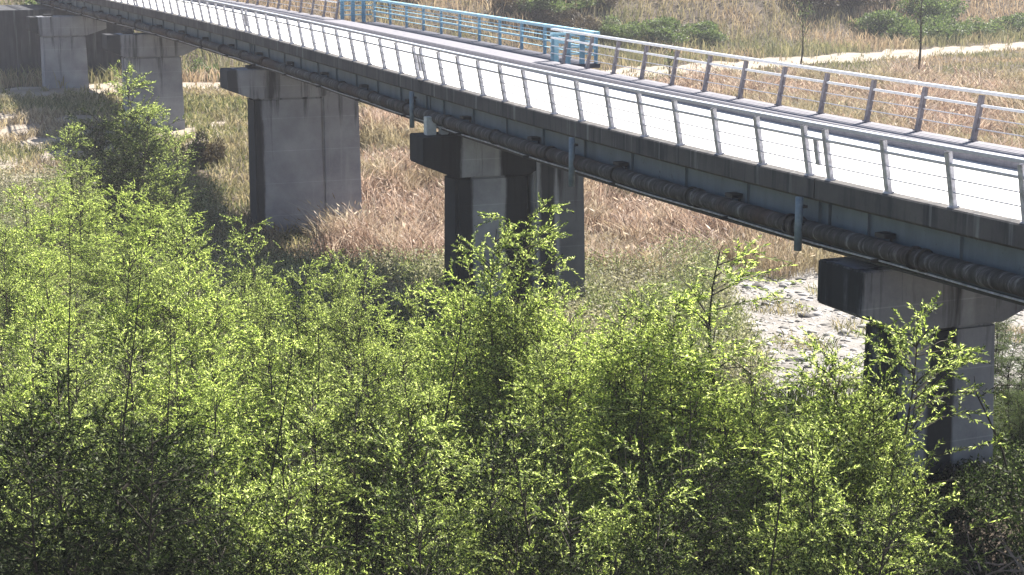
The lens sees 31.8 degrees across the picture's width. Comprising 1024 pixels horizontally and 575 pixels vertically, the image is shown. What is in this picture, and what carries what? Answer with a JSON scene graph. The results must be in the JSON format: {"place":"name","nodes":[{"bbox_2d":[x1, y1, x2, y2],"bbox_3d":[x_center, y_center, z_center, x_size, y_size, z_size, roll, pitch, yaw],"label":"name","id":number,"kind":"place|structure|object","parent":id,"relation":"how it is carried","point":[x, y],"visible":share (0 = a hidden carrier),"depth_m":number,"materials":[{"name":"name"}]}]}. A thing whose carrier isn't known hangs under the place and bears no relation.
{"place":"outdoors","nodes":[
{"label":"outdoors","id":0,"kind":"place"},
{"bbox_2d":[0,0,1023,574],"bbox_3d":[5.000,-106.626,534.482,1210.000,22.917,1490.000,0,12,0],"label":"ground","id":1,"kind":"structure","parent":0,"point":[758,4],"depth_m":169.50,"materials":[{"name":"soil"}]},
{"bbox_2d":[0,182,64,331],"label":"shrub","id":2,"kind":"object","parent":1,"relation":"on","point":[32,225],"visible":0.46,"depth_m":57.08,"materials":[{"name":"green plant"}]},
{"bbox_2d":[0,218,83,431],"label":"willow tree","id":3,"kind":"object","parent":1,"relation":"on","point":[4,286],"visible":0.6,"depth_m":46.85,"materials":[{"name":"green plant"}]},
{"bbox_2d":[0,300,96,528],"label":"willow tree","id":4,"kind":"object","parent":1,"relation":"on","point":[15,395],"visible":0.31,"depth_m":38.78,"materials":[{"name":"green plant"}]},
{"bbox_2d":[0,411,96,574],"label":"willow tree","id":5,"kind":"object","parent":1,"relation":"on","point":[40,510],"visible":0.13,"depth_m":28.67,"materials":[{"name":"green plant"}]},
{"bbox_2d":[6,169,94,293],"bbox_3d":[-16.125,-1.668,63.275,3.461,5.010,3.109,2,12,8],"label":"shrub","id":6,"kind":"object","parent":1,"relation":"on","point":[49,221],"visible":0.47,"depth_m":62.90,"materials":[{"name":"green plant"}]},
{"bbox_2d":[0,227,119,433],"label":"willow tree","id":7,"kind":"object","parent":1,"relation":"on","point":[57,326],"visible":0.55,"depth_m":45.12,"materials":[{"name":"green plant"}]},
{"bbox_2d":[26,14,106,88],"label":"bridge pier","id":8,"kind":"structure","parent":1,"relation":"on","point":[63,45],"depth_m":128.99,"materials":[{"name":"concrete"}]},
{"bbox_2d":[17,283,115,368],"bbox_3d":[-12.841,1.370,53.270,2.745,3.007,3.612,-11,16,-42],"label":"shrub","id":9,"kind":"object","parent":1,"relation":"on","point":[88,304],"visible":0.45,"depth_m":53.25,"materials":[{"name":"green plant"}]},
{"bbox_2d":[0,4,133,80],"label":"abutment","id":10,"kind":"object","parent":1,"relation":"on","point":[19,43],"visible":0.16,"depth_m":136.53,"materials":[{"name":"concrete"}]},
{"bbox_2d":[0,403,146,574],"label":"willow tree","id":11,"kind":"object","parent":1,"relation":"on","point":[60,554],"visible":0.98,"depth_m":24.63,"materials":[{"name":"green plant"}]},
{"bbox_2d":[40,121,115,244],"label":"shrub","id":12,"kind":"object","parent":1,"relation":"on","point":[88,196],"visible":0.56,"depth_m":74.48,"materials":[{"name":"green plant"}]},
{"bbox_2d":[0,399,162,574],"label":"willow tree","id":13,"kind":"object","parent":1,"relation":"on","point":[10,518],"visible":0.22,"depth_m":26.95,"materials":[{"name":"green plant"}]},
{"bbox_2d":[15,322,155,525],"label":"willow tree","id":14,"kind":"object","parent":1,"relation":"on","point":[80,383],"visible":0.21,"depth_m":37.10,"materials":[{"name":"green plant"}]},
{"bbox_2d":[49,231,129,329],"bbox_3d":[-13.442,0.136,57.402,3.141,3.678,3.569,-6,13,-26],"label":"shrub","id":15,"kind":"object","parent":1,"relation":"on","point":[93,282],"visible":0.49,"depth_m":57.40,"materials":[{"name":"green plant"}]},
{"bbox_2d":[43,176,151,316],"bbox_3d":[-14.064,-1.342,61.154,3.224,4.982,4.243,7,14,30],"label":"shrub","id":16,"kind":"object","parent":1,"relation":"on","point":[100,225],"visible":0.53,"depth_m":60.79,"materials":[{"name":"green plant"}]},
{"bbox_2d":[61,97,158,233],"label":"shrub","id":17,"kind":"object","parent":1,"relation":"on","point":[100,146],"visible":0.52,"depth_m":78.69,"materials":[{"name":"green plant"}]},
{"bbox_2d":[0,355,225,574],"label":"willow tree","id":18,"kind":"object","parent":1,"relation":"on","point":[58,529],"visible":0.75,"depth_m":25.79,"materials":[{"name":"green plant"}]},
{"bbox_2d":[0,104,229,187],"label":"dirt patch","id":19,"kind":"object","parent":1,"relation":"on","point":[19,127],"visible":0.14,"depth_m":109.03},
{"bbox_2d":[51,312,190,573],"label":"willow tree","id":20,"kind":"object","parent":1,"relation":"on","point":[133,392],"visible":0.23,"depth_m":34.65,"materials":[{"name":"green plant"}]},
{"bbox_2d":[49,221,201,457],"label":"willow tree","id":21,"kind":"object","parent":1,"relation":"on","point":[126,314],"visible":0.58,"depth_m":43.62,"materials":[{"name":"green plant"}]},
{"bbox_2d":[80,110,189,252],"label":"shrub","id":22,"kind":"object","parent":1,"relation":"on","point":[129,168],"visible":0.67,"depth_m":72.90,"materials":[{"name":"green plant"}]},
{"bbox_2d":[85,182,190,307],"bbox_3d":[-12.137,-0.972,58.872,3.333,5.107,3.198,-11,16,-42],"label":"shrub","id":23,"kind":"object","parent":1,"relation":"on","point":[132,230],"visible":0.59,"depth_m":58.89,"materials":[{"name":"green plant"}]},
{"bbox_2d":[83,421,204,574],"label":"willow tree","id":24,"kind":"object","parent":1,"relation":"on","point":[137,446],"visible":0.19,"depth_m":28.00,"materials":[{"name":"green plant"}]},
{"bbox_2d":[89,62,203,221],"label":"shrub","id":25,"kind":"object","parent":1,"relation":"on","point":[152,110],"visible":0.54,"depth_m":80.56,"materials":[{"name":"green plant"}]},
{"bbox_2d":[102,31,197,130],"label":"bridge pier","id":26,"kind":"structure","parent":1,"relation":"on","point":[144,54],"depth_m":110.14,"materials":[{"name":"concrete"}]},
{"bbox_2d":[58,403,248,574],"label":"willow tree","id":27,"kind":"object","parent":1,"relation":"on","point":[151,564],"visible":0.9,"depth_m":24.79,"materials":[{"name":"green plant"}]},
{"bbox_2d":[137,123,208,259],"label":"shrub","id":28,"kind":"object","parent":1,"relation":"on","point":[166,189],"visible":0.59,"depth_m":73.10,"materials":[{"name":"green plant"}]},
{"bbox_2d":[116,208,233,447],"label":"willow tree","id":29,"kind":"object","parent":1,"relation":"on","point":[190,248],"visible":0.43,"depth_m":44.67,"materials":[{"name":"green plant"}]},
{"bbox_2d":[144,200,232,342],"bbox_3d":[-10.048,-0.117,55.204,3.100,4.995,3.451,-1,12,-2],"label":"shrub","id":30,"kind":"object","parent":1,"relation":"on","point":[201,255],"visible":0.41,"depth_m":55.08,"materials":[{"name":"green plant"}]},
{"bbox_2d":[113,422,272,574],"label":"willow tree","id":31,"kind":"object","parent":1,"relation":"on","point":[143,506],"visible":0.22,"depth_m":28.79,"materials":[{"name":"green plant"}]},
{"bbox_2d":[124,334,281,570],"bbox_3d":[-6.256,3.679,35.768,4.391,5.515,3.337,3,12,14],"label":"willow tree","id":32,"kind":"object","parent":1,"relation":"on","point":[198,418],"visible":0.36,"depth_m":35.53,"materials":[{"name":"green plant"}]},
{"bbox_2d":[179,128,227,167],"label":"bush","id":33,"kind":"object","parent":1,"relation":"on","point":[211,152],"visible":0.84,"depth_m":99.05,"materials":[{"name":"green plant"}]},
{"bbox_2d":[142,256,280,513],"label":"willow tree","id":34,"kind":"object","parent":1,"relation":"on","point":[213,344],"visible":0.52,"depth_m":40.85,"materials":[{"name":"green plant"}]},
{"bbox_2d":[0,82,475,374],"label":"field weeds","id":35,"kind":"object","parent":1,"relation":"on","point":[234,143],"visible":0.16,"depth_m":105.86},
{"bbox_2d":[133,480,362,574],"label":"willow tree","id":36,"kind":"object","parent":1,"relation":"on","point":[223,568],"visible":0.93,"depth_m":25.07,"materials":[{"name":"green plant"}]},
{"bbox_2d":[0,158,510,425],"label":"leafy weeds","id":37,"kind":"object","parent":1,"relation":"on","point":[396,270],"visible":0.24,"depth_m":71.06,"materials":[{"name":"green plant"}]},
{"bbox_2d":[203,214,314,392],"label":"willow tree","id":38,"kind":"object","parent":1,"relation":"on","point":[246,277],"visible":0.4,"depth_m":49.16,"materials":[{"name":"green plant"}]},
{"bbox_2d":[211,275,312,430],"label":"willow tree","id":39,"kind":"object","parent":1,"relation":"on","point":[260,321],"visible":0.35,"depth_m":46.26,"materials":[{"name":"green plant"}]},
{"bbox_2d":[197,318,328,574],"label":"willow tree","id":40,"kind":"object","parent":1,"relation":"on","point":[246,405],"visible":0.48,"depth_m":35.77,"materials":[{"name":"green plant"}]},
{"bbox_2d":[181,407,371,574],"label":"willow tree","id":41,"kind":"object","parent":1,"relation":"on","point":[265,518],"visible":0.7,"depth_m":26.61,"materials":[{"name":"green plant"}]},
{"bbox_2d":[220,65,361,232],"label":"bridge pier","id":42,"kind":"structure","parent":1,"relation":"on","point":[304,142],"depth_m":85.87,"materials":[{"name":"concrete"}]},
{"bbox_2d":[240,276,351,435],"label":"willow tree","id":43,"kind":"object","parent":1,"relation":"on","point":[285,301],"visible":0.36,"depth_m":46.29,"materials":[{"name":"green plant"}]},
{"bbox_2d":[226,299,369,568],"bbox_3d":[-4.341,3.236,36.739,3.050,6.068,3.395,-11,16,-43],"label":"willow tree","id":44,"kind":"object","parent":1,"relation":"on","point":[282,308],"visible":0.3,"depth_m":36.56,"materials":[{"name":"green plant"}]},
{"bbox_2d":[275,258,355,418],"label":"willow tree","id":45,"kind":"object","parent":1,"relation":"on","point":[306,311],"visible":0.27,"depth_m":46.56,"materials":[{"name":"green plant"}]},
{"bbox_2d":[251,374,386,574],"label":"willow tree","id":46,"kind":"object","parent":1,"relation":"on","point":[318,426],"visible":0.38,"depth_m":29.83,"materials":[{"name":"green plant"}]},
{"bbox_2d":[254,339,426,574],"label":"willow tree","id":47,"kind":"object","parent":1,"relation":"on","point":[357,381],"visible":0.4,"depth_m":36.27,"materials":[{"name":"green plant"}]},
{"bbox_2d":[301,247,386,396],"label":"willow tree","id":48,"kind":"object","parent":1,"relation":"on","point":[335,287],"visible":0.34,"depth_m":48.81,"materials":[{"name":"green plant"}]},
{"bbox_2d":[296,255,407,441],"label":"willow tree","id":49,"kind":"object","parent":1,"relation":"on","point":[342,317],"visible":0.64,"depth_m":45.18,"materials":[{"name":"green plant"}]},
{"bbox_2d":[303,384,436,574],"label":"willow tree","id":50,"kind":"object","parent":1,"relation":"on","point":[356,525],"visible":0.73,"depth_m":29.30,"materials":[{"name":"green plant"}]},
{"bbox_2d":[341,301,422,439],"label":"willow tree","id":51,"kind":"object","parent":1,"relation":"on","point":[384,378],"visible":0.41,"depth_m":44.72,"materials":[{"name":"green plant"}]},
{"bbox_2d":[374,276,449,453],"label":"willow tree","id":52,"kind":"object","parent":1,"relation":"on","point":[414,318],"visible":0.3,"depth_m":43.64,"materials":[{"name":"green plant"}]},
{"bbox_2d":[324,406,502,574],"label":"willow tree","id":53,"kind":"object","parent":1,"relation":"on","point":[424,438],"visible":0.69,"depth_m":26.89,"materials":[{"name":"green plant"}]},
{"bbox_2d":[348,317,491,571],"bbox_3d":[-1.712,3.355,36.316,2.987,5.777,3.395,2,12,8],"label":"willow tree","id":54,"kind":"object","parent":1,"relation":"on","point":[431,399],"visible":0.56,"depth_m":35.91,"materials":[{"name":"green plant"}]},
{"bbox_2d":[354,474,497,574],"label":"willow tree","id":55,"kind":"object","parent":1,"relation":"on","point":[409,512],"visible":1,"depth_m":25.12,"materials":[{"name":"green plant"}]},
{"bbox_2d":[378,297,478,503],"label":"willow tree","id":56,"kind":"object","parent":1,"relation":"on","point":[424,334],"visible":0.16,"depth_m":41.36,"materials":[{"name":"green plant"}]},
{"bbox_2d":[398,245,539,511],"bbox_3d":[-0.785,2.178,40.700,3.588,6.375,4.721,-2,12,-9],"label":"willow tree","id":57,"kind":"object","parent":1,"relation":"on","point":[447,339],"visible":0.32,"depth_m":40.02,"materials":[{"name":"green plant"}]},
{"bbox_2d":[411,396,574,574],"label":"willow tree","id":58,"kind":"object","parent":1,"relation":"on","point":[478,506],"visible":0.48,"depth_m":29.54,"materials":[{"name":"green plant"}]},
{"bbox_2d":[448,326,543,520],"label":"willow tree","id":59,"kind":"object","parent":1,"relation":"on","point":[502,343],"visible":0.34,"depth_m":38.44,"materials":[{"name":"green plant"}]},
{"bbox_2d":[410,132,584,317],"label":"bridge pier","id":60,"kind":"structure","parent":1,"relation":"on","point":[480,177],"depth_m":60.03,"materials":[{"name":"concrete"}]},
{"bbox_2d":[37,0,1023,305],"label":"footbridge","id":61,"kind":"object","parent":60,"relation":"on","point":[975,230],"visible":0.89,"depth_m":46.62,"materials":[{"name":"concrete"}]},
{"bbox_2d":[339,0,599,63],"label":"blue fence","id":62,"kind":"object","parent":61,"relation":"on","point":[556,42],"visible":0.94,"depth_m":76.72,"materials":[{"name":"metal"}]},
{"bbox_2d":[34,0,1023,296],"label":"service pipe","id":63,"kind":"object","parent":61,"relation":"attached to","point":[918,258],"visible":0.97,"depth_m":43.65,"materials":[{"name":"metal"}]},
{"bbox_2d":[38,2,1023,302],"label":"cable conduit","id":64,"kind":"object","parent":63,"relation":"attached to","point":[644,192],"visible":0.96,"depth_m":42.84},
{"bbox_2d":[114,0,1023,223],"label":"metal railing","id":65,"kind":"object","parent":61,"relation":"on","point":[883,151],"visible":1,"depth_m":43.43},
{"bbox_2d":[549,28,1023,141],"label":"metal railing","id":66,"kind":"object","parent":61,"relation":"on","point":[923,96],"visible":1,"depth_m":49.45,"materials":[{"name":"metal"}]},
{"bbox_2d":[405,193,605,481],"bbox_3d":[0.202,1.707,39.477,4.624,7.698,4.154,9,15,38],"label":"willow tree","id":67,"kind":"object","parent":1,"relation":"on","point":[537,303],"visible":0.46,"depth_m":38.78,"materials":[{"name":"green plant"}]},
{"bbox_2d":[425,220,589,485],"bbox_3d":[-0.005,1.997,39.468,3.607,7.176,3.721,7,13,30],"label":"willow tree","id":68,"kind":"object","parent":1,"relation":"on","point":[524,341],"visible":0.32,"depth_m":38.75,"materials":[{"name":"green plant"}]},
{"bbox_2d":[0,0,1023,110],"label":"meadow grass","id":69,"kind":"structure","parent":1,"relation":"on","point":[818,48],"depth_m":173.75,"materials":[{"name":"plant"}]},
{"bbox_2d":[0,304,1023,574],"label":"undergrowth","id":70,"kind":"object","parent":1,"relation":"on","point":[778,396],"visible":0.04,"depth_m":46.70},
{"bbox_2d":[464,301,617,532],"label":"willow tree","id":71,"kind":"object","parent":1,"relation":"on","point":[562,320],"visible":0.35,"depth_m":37.17,"materials":[{"name":"green plant"}]},
{"bbox_2d":[473,287,611,519],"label":"willow tree","id":72,"kind":"object","parent":1,"relation":"on","point":[545,325],"visible":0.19,"depth_m":38.19,"materials":[{"name":"green plant"}]},
{"bbox_2d":[450,406,635,574],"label":"willow tree","id":73,"kind":"object","parent":1,"relation":"on","point":[515,536],"visible":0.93,"depth_m":27.63,"materials":[{"name":"green plant"}]},
{"bbox_2d":[495,338,612,572],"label":"willow tree","id":74,"kind":"object","parent":1,"relation":"on","point":[558,467],"visible":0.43,"depth_m":34.77,"materials":[{"name":"green plant"}]},
{"bbox_2d":[510,312,612,525],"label":"willow tree","id":75,"kind":"object","parent":1,"relation":"on","point":[562,344],"visible":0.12,"depth_m":37.84,"materials":[{"name":"green plant"}]},
{"bbox_2d":[506,416,726,574],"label":"willow tree","id":76,"kind":"object","parent":1,"relation":"on","point":[597,531],"visible":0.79,"depth_m":26.99,"materials":[{"name":"green plant"}]},
{"bbox_2d":[576,353,662,551],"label":"willow tree","id":77,"kind":"object","parent":1,"relation":"on","point":[617,411],"visible":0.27,"depth_m":36.02,"materials":[{"name":"green plant"}]},
{"bbox_2d":[555,309,695,546],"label":"willow tree","id":78,"kind":"object","parent":1,"relation":"on","point":[599,436],"visible":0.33,"depth_m":35.95,"materials":[{"name":"green plant"}]},
{"bbox_2d":[564,298,705,560],"bbox_3d":[2.462,2.942,36.511,3.313,5.839,3.180,-1,12,-3],"label":"willow tree","id":79,"kind":"object","parent":1,"relation":"on","point":[613,363],"visible":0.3,"depth_m":35.84,"materials":[{"name":"green plant"}]},
{"bbox_2d":[561,503,713,574],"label":"willow tree","id":80,"kind":"object","parent":1,"relation":"on","point":[615,562],"visible":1,"depth_m":24.70,"materials":[{"name":"green plant"}]},
{"bbox_2d":[508,228,789,390],"bbox_3d":[4.005,0.581,61.833,9.010,2.210,21.907,0,12,0],"label":"leafy ground cover","id":81,"kind":"object","parent":1,"relation":"on","point":[615,287],"visible":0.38,"depth_m":60.71,"materials":[{"name":"green plant"}]},
{"bbox_2d":[276,52,1023,286],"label":"dry reeds","id":82,"kind":"object","parent":1,"relation":"on","point":[386,134],"visible":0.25,"depth_m":92.39,"materials":[{"name":"plant"}]},
{"bbox_2d":[622,15,688,43],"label":"bush","id":83,"kind":"object","parent":1,"relation":"on","point":[665,27],"visible":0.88,"depth_m":175.09,"materials":[{"name":"green plant"}]},
{"bbox_2d":[585,281,740,558],"bbox_3d":[3.163,2.853,35.680,3.197,6.171,3.331,-8,14,-33],"label":"willow tree","id":84,"kind":"object","parent":1,"relation":"on","point":[637,395],"visible":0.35,"depth_m":35.24,"materials":[{"name":"green plant"}]},
{"bbox_2d":[615,285,745,559],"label":"willow tree","id":85,"kind":"object","parent":1,"relation":"on","point":[678,327],"visible":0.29,"depth_m":34.78,"materials":[{"name":"green plant"}]},
{"bbox_2d":[625,378,741,570],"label":"willow tree","id":86,"kind":"object","parent":1,"relation":"on","point":[686,416],"visible":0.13,"depth_m":34.66,"materials":[{"name":"green plant"}]},
{"bbox_2d":[600,425,784,574],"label":"willow tree","id":87,"kind":"object","parent":1,"relation":"on","point":[723,560],"visible":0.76,"depth_m":27.38,"materials":[{"name":"green plant"}]},
{"bbox_2d":[652,436,788,574],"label":"willow tree","id":88,"kind":"object","parent":1,"relation":"on","point":[730,536],"visible":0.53,"depth_m":29.33,"materials":[{"name":"green plant"}]},
{"bbox_2d":[630,345,814,574],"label":"willow tree","id":89,"kind":"object","parent":1,"relation":"on","point":[737,423],"visible":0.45,"depth_m":33.74,"materials":[{"name":"green plant"}]},
{"bbox_2d":[574,235,887,573],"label":"willow tree","id":90,"kind":"object","parent":1,"relation":"on","point":[735,279],"visible":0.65,"depth_m":34.31,"materials":[{"name":"green plant"}]},
{"bbox_2d":[715,408,792,574],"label":"willow tree","id":91,"kind":"object","parent":1,"relation":"on","point":[744,507],"visible":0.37,"depth_m":33.59,"materials":[{"name":"green plant"}]},
{"bbox_2d":[585,264,1023,389],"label":"dry tufts","id":92,"kind":"object","parent":1,"relation":"on","point":[833,321],"visible":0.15,"depth_m":60.45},
{"bbox_2d":[745,415,868,574],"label":"willow tree","id":93,"kind":"object","parent":1,"relation":"on","point":[796,534],"visible":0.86,"depth_m":27.28,"materials":[{"name":"green plant"}]},
{"bbox_2d":[704,325,950,574],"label":"willow tree","id":94,"kind":"object","parent":1,"relation":"on","point":[813,341],"visible":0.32,"depth_m":29.58,"materials":[{"name":"green plant"}]},
{"bbox_2d":[744,344,927,574],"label":"willow tree","id":95,"kind":"object","parent":1,"relation":"on","point":[828,361],"visible":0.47,"depth_m":29.19,"materials":[{"name":"green plant"}]},
{"bbox_2d":[752,477,938,574],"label":"willow tree","id":96,"kind":"object","parent":1,"relation":"on","point":[842,504],"visible":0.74,"depth_m":26.50,"materials":[{"name":"green plant"}]},
{"bbox_2d":[668,265,1023,397],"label":"riverbed stones","id":97,"kind":"object","parent":1,"relation":"on","point":[783,283],"visible":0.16,"depth_m":60.51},
{"bbox_2d":[735,291,1023,574],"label":"willow tree","id":98,"kind":"object","parent":1,"relation":"on","point":[926,391],"visible":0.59,"depth_m":28.93,"materials":[{"name":"green plant"}]},
{"bbox_2d":[845,9,916,36],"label":"bush","id":99,"kind":"object","parent":1,"relation":"on","point":[876,21],"visible":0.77,"depth_m":191.76,"materials":[{"name":"green plant"}]},
{"bbox_2d":[740,418,1023,574],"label":"dark ground cover","id":100,"kind":"object","parent":1,"relation":"on","point":[1014,461],"visible":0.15,"depth_m":36.55,"materials":[{"name":"green plant"}]},
{"bbox_2d":[816,480,949,574],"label":"willow tree","id":101,"kind":"object","parent":1,"relation":"on","point":[899,535],"visible":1,"depth_m":25.08,"materials":[{"name":"green plant"}]},
{"bbox_2d":[815,358,967,574],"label":"willow tree","id":102,"kind":"object","parent":1,"relation":"on","point":[872,439],"visible":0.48,"depth_m":28.69,"materials":[{"name":"green plant"}]},
{"bbox_2d":[852,432,947,574],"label":"willow tree","id":103,"kind":"object","parent":1,"relation":"on","point":[904,458],"visible":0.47,"depth_m":27.80,"materials":[{"name":"green plant"}]},
{"bbox_2d":[817,257,1023,486],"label":"bridge pier","id":104,"kind":"structure","parent":1,"relation":"on","point":[856,288],"depth_m":37.84,"materials":[{"name":"concrete"}]},
{"bbox_2d":[889,0,968,24],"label":"tree","id":105,"kind":"object","parent":1,"relation":"on","point":[935,7],"visible":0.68,"depth_m":199.96,"materials":[{"name":"green plant"}]},
{"bbox_2d":[994,331,1023,410],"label":"shrub","id":106,"kind":"object","parent":1,"relation":"on","point":[1009,364],"visible":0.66,"depth_m":48.74,"materials":[{"name":"green plant"}]},
{"bbox_2d":[0,42,1023,97],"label":"gravel path","id":107,"kind":"structure","parent":0,"point":[843,57],"depth_m":169.32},
{"bbox_2d":[650,267,1023,402],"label":"riverbed","id":108,"kind":"structure","parent":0,"point":[853,343],"depth_m":60.66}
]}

